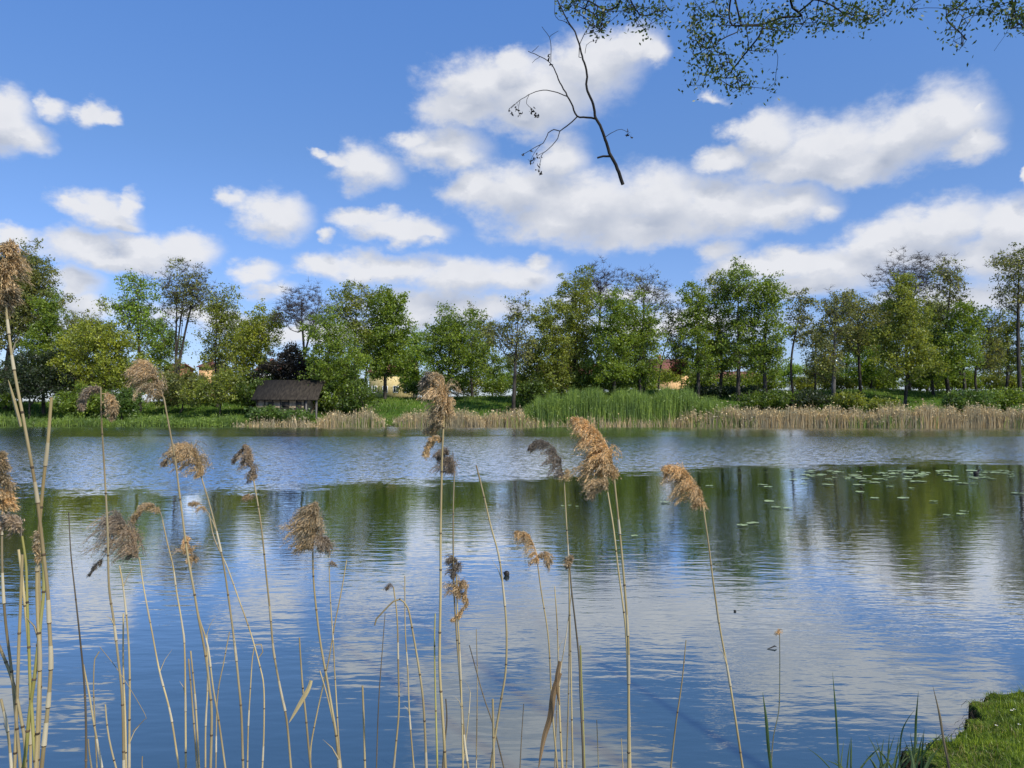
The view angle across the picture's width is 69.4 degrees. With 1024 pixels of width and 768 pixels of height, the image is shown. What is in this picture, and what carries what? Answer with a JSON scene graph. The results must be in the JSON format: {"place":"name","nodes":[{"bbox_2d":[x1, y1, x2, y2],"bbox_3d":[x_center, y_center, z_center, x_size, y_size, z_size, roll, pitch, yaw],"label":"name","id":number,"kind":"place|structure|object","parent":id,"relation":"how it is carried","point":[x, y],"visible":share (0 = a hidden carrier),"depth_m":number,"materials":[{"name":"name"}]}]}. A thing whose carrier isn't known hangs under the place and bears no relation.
{"place":"outdoors","nodes":[
{"label":"outdoors","id":0,"kind":"place"},
{"bbox_2d":[367,359,419,397],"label":"village house","id":1,"kind":"structure","parent":0,"point":[392,382],"depth_m":150.06,"materials":[{"name":"beige paint"}]},
{"bbox_2d":[0,426,1023,767],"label":"lake water","id":2,"kind":"structure","parent":0,"point":[894,604],"depth_m":8.80,"materials":[{"name":"blue liquid"}]},
{"bbox_2d":[0,450,21,767],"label":"reed","id":3,"kind":"object","parent":2,"relation":"in","point":[7,498],"visible":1,"depth_m":1.51,"materials":[{"name":"plant"}]},
{"bbox_2d":[0,512,34,765],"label":"reed","id":4,"kind":"object","parent":2,"relation":"in","point":[14,523],"visible":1,"depth_m":1.34,"materials":[{"name":"beige plant"}]},
{"bbox_2d":[13,554,23,767],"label":"reed","id":5,"kind":"object","parent":2,"relation":"in","point":[18,654],"visible":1,"depth_m":1.51,"materials":[{"name":"plant"}]},
{"bbox_2d":[0,239,53,767],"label":"reed","id":6,"kind":"object","parent":2,"relation":"in","point":[11,263],"visible":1,"depth_m":1.22,"materials":[{"name":"plant"}]},
{"bbox_2d":[21,530,45,767],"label":"reed","id":7,"kind":"object","parent":2,"relation":"in","point":[36,546],"visible":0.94,"depth_m":1.34,"materials":[{"name":"beige plant"}]},
{"bbox_2d":[26,397,52,767],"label":"reed","id":8,"kind":"object","parent":2,"relation":"in","point":[37,632],"visible":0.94,"depth_m":1.34,"materials":[{"name":"plant"}]},
{"bbox_2d":[68,512,87,767],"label":"reed","id":9,"kind":"object","parent":2,"relation":"in","point":[85,710],"visible":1,"depth_m":1.85,"materials":[{"name":"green plant"}]},
{"bbox_2d":[75,385,124,767],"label":"reed","id":10,"kind":"object","parent":2,"relation":"in","point":[111,404],"visible":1,"depth_m":1.86,"materials":[{"name":"plant"}]},
{"bbox_2d":[77,508,179,767],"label":"reed","id":11,"kind":"object","parent":2,"relation":"in","point":[127,547],"visible":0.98,"depth_m":2.40,"materials":[{"name":"plant"}]},
{"bbox_2d":[119,565,138,767],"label":"reed","id":12,"kind":"object","parent":2,"relation":"in","point":[129,727],"visible":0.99,"depth_m":2.01,"materials":[{"name":"plant"}]},
{"bbox_2d":[128,502,186,767],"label":"reed","id":13,"kind":"object","parent":2,"relation":"in","point":[141,508],"visible":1,"depth_m":2.41,"materials":[{"name":"plant"}]},
{"bbox_2d":[121,359,212,767],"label":"reed","id":14,"kind":"object","parent":2,"relation":"in","point":[144,371],"visible":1,"depth_m":1.86,"materials":[{"name":"plant"}]},
{"bbox_2d":[171,535,225,767],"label":"reed","id":15,"kind":"object","parent":2,"relation":"in","point":[191,556],"visible":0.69,"depth_m":2.41,"materials":[{"name":"plant"}]},
{"bbox_2d":[159,440,243,767],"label":"reed","id":16,"kind":"object","parent":2,"relation":"in","point":[184,451],"visible":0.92,"depth_m":2.01,"materials":[{"name":"plant"}]},
{"bbox_2d":[187,500,264,767],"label":"reed","id":17,"kind":"object","parent":2,"relation":"in","point":[194,503],"visible":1,"depth_m":3.02,"materials":[{"name":"plant"}]},
{"bbox_2d":[231,444,291,767],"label":"reed","id":18,"kind":"object","parent":2,"relation":"in","point":[247,459],"visible":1,"depth_m":2.20,"materials":[{"name":"plant"}]},
{"bbox_2d":[289,637,312,767],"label":"reed","id":19,"kind":"object","parent":2,"relation":"in","point":[303,697],"visible":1,"depth_m":2.00,"materials":[{"name":"plant"}]},
{"bbox_2d":[275,502,340,767],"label":"reed","id":20,"kind":"object","parent":2,"relation":"in","point":[307,536],"visible":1,"depth_m":1.85,"materials":[{"name":"plant"}]},
{"bbox_2d":[374,598,427,767],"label":"reed","id":21,"kind":"object","parent":2,"relation":"in","point":[424,720],"visible":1,"depth_m":2.01,"materials":[{"name":"plant"}]},
{"bbox_2d":[414,371,462,767],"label":"reed","id":22,"kind":"object","parent":2,"relation":"in","point":[433,385],"visible":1,"depth_m":1.73,"materials":[{"name":"plant"}]},
{"bbox_2d":[429,446,468,767],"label":"reed","id":23,"kind":"object","parent":2,"relation":"in","point":[449,467],"visible":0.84,"depth_m":2.42,"materials":[{"name":"plant"}]},
{"bbox_2d":[442,554,469,767],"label":"reed","id":24,"kind":"object","parent":2,"relation":"in","point":[462,584],"visible":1,"depth_m":2.41,"materials":[{"name":"plant"}]},
{"bbox_2d":[476,465,507,767],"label":"reed","id":25,"kind":"object","parent":2,"relation":"in","point":[506,654],"visible":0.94,"depth_m":2.19,"materials":[{"name":"plant"}]},
{"bbox_2d":[512,530,557,767],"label":"reed","id":26,"kind":"object","parent":2,"relation":"in","point":[523,535],"visible":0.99,"depth_m":2.68,"materials":[{"name":"plant"}]},
{"bbox_2d":[527,439,573,767],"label":"reed","id":27,"kind":"object","parent":2,"relation":"in","point":[540,444],"visible":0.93,"depth_m":2.69,"materials":[{"name":"plant"}]},
{"bbox_2d":[538,661,562,767],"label":"reed","id":28,"kind":"object","parent":2,"relation":"in","point":[555,690],"visible":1,"depth_m":2.40,"materials":[{"name":"plant"}]},
{"bbox_2d":[563,553,583,767],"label":"reed","id":29,"kind":"object","parent":2,"relation":"in","point":[567,563],"visible":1,"depth_m":2.19,"materials":[{"name":"beige plant"}]},
{"bbox_2d":[559,416,629,767],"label":"reed","id":30,"kind":"object","parent":2,"relation":"in","point":[599,460],"visible":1,"depth_m":1.72,"materials":[{"name":"plant"}]},
{"bbox_2d":[578,477,630,767],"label":"reed","id":31,"kind":"object","parent":2,"relation":"in","point":[593,486],"visible":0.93,"depth_m":2.20,"materials":[{"name":"plant"}]},
{"bbox_2d":[524,411,741,426],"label":"dry reed bed","id":32,"kind":"object","parent":2,"relation":"in","point":[616,424],"visible":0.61,"depth_m":89.55,"materials":[{"name":"beige plant"}]},
{"bbox_2d":[659,462,743,767],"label":"reed","id":33,"kind":"object","parent":2,"relation":"in","point":[689,485],"visible":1,"depth_m":2.20,"materials":[{"name":"plant"}]},
{"bbox_2d":[0,388,1023,426],"bbox_3d":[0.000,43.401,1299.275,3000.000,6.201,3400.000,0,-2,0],"label":"ground","id":34,"kind":"structure","parent":0,"point":[935,400],"depth_m":101.25,"materials":[{"name":"green plant"}]},
{"bbox_2d":[0,238,79,409],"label":"broadleaf tree","id":35,"kind":"object","parent":34,"relation":"on","point":[21,316],"visible":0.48,"depth_m":103.67,"materials":[{"name":"green plant"}]},
{"bbox_2d":[12,285,75,414],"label":"broadleaf tree","id":36,"kind":"object","parent":34,"relation":"on","point":[48,322],"visible":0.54,"depth_m":99.50,"materials":[{"name":"green plant"}]},
{"bbox_2d":[0,347,89,418],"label":"shrub","id":37,"kind":"object","parent":34,"relation":"on","point":[34,380],"visible":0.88,"depth_m":95.66,"materials":[{"name":"green plant"}]},
{"bbox_2d":[47,379,113,417],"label":"shrub","id":38,"kind":"object","parent":34,"relation":"on","point":[66,402],"visible":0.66,"depth_m":93.89,"materials":[{"name":"green plant"}]},
{"bbox_2d":[45,294,161,416],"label":"broadleaf tree","id":39,"kind":"object","parent":34,"relation":"on","point":[96,371],"visible":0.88,"depth_m":96.97,"materials":[{"name":"green plant"}]},
{"bbox_2d":[98,386,148,418],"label":"shrub","id":40,"kind":"object","parent":34,"relation":"on","point":[124,398],"visible":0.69,"depth_m":95.49,"materials":[{"name":"green plant"}]},
{"bbox_2d":[0,410,256,426],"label":"green reed bed","id":41,"kind":"object","parent":34,"relation":"on","point":[149,421],"visible":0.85,"depth_m":91.09,"materials":[{"name":"green plant"}]},
{"bbox_2d":[106,268,173,411],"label":"broadleaf tree","id":42,"kind":"object","parent":34,"relation":"on","point":[134,307],"visible":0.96,"depth_m":100.86,"materials":[{"name":"green plant"}]},
{"bbox_2d":[130,318,195,400],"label":"back tree","id":43,"kind":"object","parent":34,"relation":"on","point":[159,354],"visible":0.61,"depth_m":127.41,"materials":[{"name":"green plant"}]},
{"bbox_2d":[149,356,207,413],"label":"shrub","id":44,"kind":"object","parent":34,"relation":"on","point":[171,377],"visible":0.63,"depth_m":98.77,"materials":[{"name":"green plant"}]},
{"bbox_2d":[146,256,219,404],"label":"broadleaf tree","id":45,"kind":"object","parent":34,"relation":"on","point":[194,285],"visible":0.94,"depth_m":105.90,"materials":[{"name":"green plant"}]},
{"bbox_2d":[175,362,252,413],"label":"shrub","id":46,"kind":"object","parent":34,"relation":"on","point":[223,382],"visible":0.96,"depth_m":95.03,"materials":[{"name":"green plant"}]},
{"bbox_2d":[187,282,247,406],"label":"broadleaf tree","id":47,"kind":"object","parent":34,"relation":"on","point":[217,309],"visible":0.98,"depth_m":102.86,"materials":[{"name":"green plant"}]},
{"bbox_2d":[227,375,270,411],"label":"shrub","id":48,"kind":"object","parent":34,"relation":"on","point":[242,400],"visible":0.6,"depth_m":95.95,"materials":[{"name":"green plant"}]},
{"bbox_2d":[217,298,288,386],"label":"broadleaf tree","id":49,"kind":"object","parent":34,"relation":"on","point":[262,325],"visible":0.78,"depth_m":111.31,"materials":[{"name":"green plant"}]},
{"bbox_2d":[231,412,318,426],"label":"dry reed bed","id":50,"kind":"object","parent":34,"relation":"on","point":[266,423],"visible":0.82,"depth_m":88.53,"materials":[{"name":"beige plant"}]},
{"bbox_2d":[250,339,326,381],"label":"shrub","id":51,"kind":"object","parent":34,"relation":"on","point":[287,367],"visible":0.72,"depth_m":100.64,"materials":[{"name":"black plant"}]},
{"bbox_2d":[251,380,327,419],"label":"boathouse","id":52,"kind":"object","parent":34,"relation":"on","point":[286,394],"visible":0.53,"depth_m":94.30,"materials":[{"name":"grey wood"}]},
{"bbox_2d":[270,276,336,358],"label":"bare tree","id":53,"kind":"object","parent":34,"relation":"on","point":[301,309],"visible":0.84,"depth_m":110.16,"materials":[{"name":"green plant"}]},
{"bbox_2d":[294,302,378,412],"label":"broadleaf tree","id":54,"kind":"object","parent":34,"relation":"on","point":[330,338],"visible":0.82,"depth_m":97.21,"materials":[{"name":"green plant"}]},
{"bbox_2d":[317,378,385,413],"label":"shrub","id":55,"kind":"object","parent":34,"relation":"on","point":[347,398],"visible":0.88,"depth_m":96.44,"materials":[{"name":"green plant"}]},
{"bbox_2d":[315,404,387,426],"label":"dry reed bed","id":56,"kind":"object","parent":34,"relation":"on","point":[363,419],"visible":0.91,"depth_m":89.06,"materials":[{"name":"beige plant"}]},
{"bbox_2d":[317,279,388,400],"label":"broadleaf tree","id":57,"kind":"object","parent":34,"relation":"on","point":[357,300],"visible":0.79,"depth_m":107.54,"materials":[{"name":"green plant"}]},
{"bbox_2d":[353,284,419,398],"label":"broadleaf tree","id":58,"kind":"object","parent":34,"relation":"on","point":[391,309],"visible":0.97,"depth_m":108.17,"materials":[{"name":"green plant"}]},
{"bbox_2d":[392,342,433,396],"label":"broadleaf tree","id":59,"kind":"object","parent":34,"relation":"on","point":[416,372],"visible":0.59,"depth_m":117.67,"materials":[{"name":"green plant"}]},
{"bbox_2d":[409,300,496,396],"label":"broadleaf tree","id":60,"kind":"object","parent":34,"relation":"on","point":[450,329],"visible":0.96,"depth_m":106.09,"materials":[{"name":"green plant"}]},
{"bbox_2d":[387,406,534,426],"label":"dry reed bed","id":61,"kind":"object","parent":34,"relation":"on","point":[468,419],"visible":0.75,"depth_m":89.73,"materials":[{"name":"beige plant"}]},
{"bbox_2d":[469,351,513,395],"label":"back tree","id":62,"kind":"object","parent":34,"relation":"on","point":[495,360],"visible":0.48,"depth_m":131.46,"materials":[{"name":"green plant"}]},
{"bbox_2d":[478,290,541,411],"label":"broadleaf tree","id":63,"kind":"object","parent":34,"relation":"on","point":[504,330],"visible":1,"depth_m":96.93,"materials":[{"name":"green plant"}]},
{"bbox_2d":[507,377,559,405],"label":"shrub","id":64,"kind":"object","parent":34,"relation":"on","point":[529,389],"visible":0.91,"depth_m":98.25,"materials":[{"name":"green plant"}]},
{"bbox_2d":[523,295,582,392],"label":"broadleaf tree","id":65,"kind":"object","parent":34,"relation":"on","point":[552,353],"visible":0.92,"depth_m":100.27,"materials":[{"name":"green plant"}]},
{"bbox_2d":[549,263,605,389],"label":"broadleaf tree","id":66,"kind":"object","parent":34,"relation":"on","point":[580,295],"visible":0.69,"depth_m":103.28,"materials":[{"name":"green plant"}]},
{"bbox_2d":[566,257,630,390],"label":"bare tree","id":67,"kind":"object","parent":34,"relation":"on","point":[598,285],"visible":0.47,"depth_m":112.14,"materials":[{"name":"green plant"}]},
{"bbox_2d":[544,373,656,395],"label":"shrub","id":68,"kind":"object","parent":34,"relation":"on","point":[623,385],"visible":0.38,"depth_m":103.58,"materials":[{"name":"green plant"}]},
{"bbox_2d":[579,284,644,392],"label":"broadleaf tree","id":69,"kind":"object","parent":34,"relation":"on","point":[620,343],"visible":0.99,"depth_m":98.50,"materials":[{"name":"green plant"}]},
{"bbox_2d":[517,383,733,426],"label":"green reed bed","id":70,"kind":"object","parent":34,"relation":"on","point":[624,404],"visible":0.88,"depth_m":90.61,"materials":[{"name":"green plant"}]},
{"bbox_2d":[617,265,675,391],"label":"bare tree","id":71,"kind":"object","parent":34,"relation":"on","point":[639,279],"visible":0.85,"depth_m":111.05,"materials":[{"name":"green plant"}]},
{"bbox_2d":[619,287,675,392],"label":"broadleaf tree","id":72,"kind":"object","parent":34,"relation":"on","point":[648,330],"visible":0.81,"depth_m":100.58,"materials":[{"name":"green plant"}]},
{"bbox_2d":[657,300,693,391],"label":"broadleaf tree","id":73,"kind":"object","parent":34,"relation":"on","point":[674,359],"visible":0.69,"depth_m":104.92,"materials":[{"name":"green plant"}]},
{"bbox_2d":[667,281,729,396],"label":"broadleaf tree","id":74,"kind":"object","parent":34,"relation":"on","point":[703,359],"visible":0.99,"depth_m":102.61,"materials":[{"name":"green plant"}]},
{"bbox_2d":[692,268,740,396],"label":"broadleaf tree","id":75,"kind":"object","parent":34,"relation":"on","point":[710,280],"visible":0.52,"depth_m":104.73,"materials":[{"name":"green plant"}]},
{"bbox_2d":[679,380,762,397],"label":"shrub","id":76,"kind":"object","parent":34,"relation":"on","point":[717,389],"visible":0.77,"depth_m":103.69,"materials":[{"name":"green plant"}]},
{"bbox_2d":[709,256,768,400],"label":"broadleaf tree","id":77,"kind":"object","parent":34,"relation":"on","point":[738,342],"visible":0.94,"depth_m":101.66,"materials":[{"name":"green plant"}]},
{"bbox_2d":[729,389,806,409],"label":"shrub","id":78,"kind":"object","parent":34,"relation":"on","point":[772,399],"visible":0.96,"depth_m":95.36,"materials":[{"name":"green plant"}]},
{"bbox_2d":[741,269,798,392],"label":"broadleaf tree","id":79,"kind":"object","parent":34,"relation":"on","point":[773,299],"visible":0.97,"depth_m":100.47,"materials":[{"name":"green plant"}]},
{"bbox_2d":[675,401,887,427],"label":"dry reed bed","id":80,"kind":"object","parent":34,"relation":"on","point":[830,416],"visible":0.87,"depth_m":87.89,"materials":[{"name":"beige plant"}]},
{"bbox_2d":[554,0,1023,105],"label":"overhanging tree","id":81,"kind":"object","parent":34,"relation":"on","point":[866,17],"visible":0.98,"depth_m":5.04,"materials":[{"name":"green plant"}]},
{"bbox_2d":[508,0,632,184],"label":"broken branch","id":82,"kind":"object","parent":81,"relation":"hanging from","point":[610,155],"visible":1,"depth_m":4.25,"materials":[{"name":"brown plant"}]},
{"bbox_2d":[782,287,818,392],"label":"broadleaf tree","id":83,"kind":"object","parent":34,"relation":"on","point":[803,303],"visible":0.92,"depth_m":106.12,"materials":[{"name":"green plant"}]},
{"bbox_2d":[783,387,835,409],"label":"shrub","id":84,"kind":"object","parent":34,"relation":"on","point":[811,398],"visible":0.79,"depth_m":95.63,"materials":[{"name":"green plant"}]},
{"bbox_2d":[794,322,837,389],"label":"broadleaf tree","id":85,"kind":"object","parent":34,"relation":"on","point":[812,374],"visible":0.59,"depth_m":107.91,"materials":[{"name":"green plant"}]},
{"bbox_2d":[802,285,862,395],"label":"broadleaf tree","id":86,"kind":"object","parent":34,"relation":"on","point":[841,314],"visible":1,"depth_m":98.86,"materials":[{"name":"green plant"}]},
{"bbox_2d":[826,383,867,409],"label":"shrub","id":87,"kind":"object","parent":34,"relation":"on","point":[844,400],"visible":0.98,"depth_m":94.04,"materials":[{"name":"green plant"}]},
{"bbox_2d":[826,288,888,392],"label":"broadleaf tree","id":88,"kind":"object","parent":34,"relation":"on","point":[860,333],"visible":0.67,"depth_m":105.84,"materials":[{"name":"green plant"}]},
{"bbox_2d":[837,341,895,388],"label":"broadleaf tree","id":89,"kind":"object","parent":34,"relation":"on","point":[868,373],"visible":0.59,"depth_m":111.50,"materials":[{"name":"green plant"}]},
{"bbox_2d":[856,269,952,406],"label":"conical tree","id":90,"kind":"object","parent":34,"relation":"on","point":[903,309],"visible":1,"depth_m":97.42,"materials":[{"name":"green plant"}]},
{"bbox_2d":[862,245,957,389],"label":"bare tree","id":91,"kind":"object","parent":34,"relation":"on","point":[919,270],"visible":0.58,"depth_m":111.77,"materials":[{"name":"green plant"}]},
{"bbox_2d":[865,399,971,427],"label":"dry reed bed","id":92,"kind":"object","parent":34,"relation":"on","point":[923,415],"visible":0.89,"depth_m":86.12,"materials":[{"name":"beige plant"}]},
{"bbox_2d":[908,313,956,395],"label":"broadleaf tree","id":93,"kind":"object","parent":34,"relation":"on","point":[933,331],"visible":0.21,"depth_m":103.65,"materials":[{"name":"green plant"}]},
{"bbox_2d":[918,257,978,393],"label":"broadleaf tree","id":94,"kind":"object","parent":34,"relation":"on","point":[950,283],"visible":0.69,"depth_m":105.32,"materials":[{"name":"green plant"}]},
{"bbox_2d":[921,299,995,391],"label":"broadleaf tree","id":95,"kind":"object","parent":34,"relation":"on","point":[959,356],"visible":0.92,"depth_m":100.56,"materials":[{"name":"green plant"}]},
{"bbox_2d":[940,387,1001,412],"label":"shrub","id":96,"kind":"object","parent":34,"relation":"on","point":[959,399],"visible":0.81,"depth_m":90.84,"materials":[{"name":"green plant"}]},
{"bbox_2d":[954,400,1023,426],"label":"dry reed bed","id":97,"kind":"object","parent":34,"relation":"on","point":[992,417],"visible":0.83,"depth_m":86.56,"materials":[{"name":"beige plant"}]},
{"bbox_2d":[974,304,1013,391],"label":"broadleaf tree","id":98,"kind":"object","parent":34,"relation":"on","point":[992,361],"visible":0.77,"depth_m":102.82,"materials":[{"name":"green plant"}]},
{"bbox_2d":[967,384,1023,410],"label":"shrub","id":99,"kind":"object","parent":34,"relation":"on","point":[1014,397],"visible":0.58,"depth_m":94.07,"materials":[{"name":"green plant"}]},
{"bbox_2d":[977,371,1022,390],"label":"back bush","id":100,"kind":"object","parent":34,"relation":"on","point":[998,380],"visible":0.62,"depth_m":117.24,"materials":[{"name":"green plant"}]},
{"bbox_2d":[983,242,1023,396],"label":"broadleaf tree","id":101,"kind":"object","parent":34,"relation":"on","point":[1018,263],"visible":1,"depth_m":101.09,"materials":[{"name":"green plant"}]},
{"bbox_2d":[984,306,1023,390],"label":"broadleaf tree","id":102,"kind":"object","parent":34,"relation":"on","point":[1010,329],"visible":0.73,"depth_m":105.98,"materials":[{"name":"green plant"}]},
{"bbox_2d":[0,0,1023,401],"label":"sky","id":103,"kind":"structure","parent":0,"point":[267,145],"materials":[{"name":"blue"}]},
{"bbox_2d":[897,684,1023,767],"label":"grass bank","id":104,"kind":"structure","parent":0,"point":[954,750],"depth_m":4.33,"materials":[{"name":"plant"}]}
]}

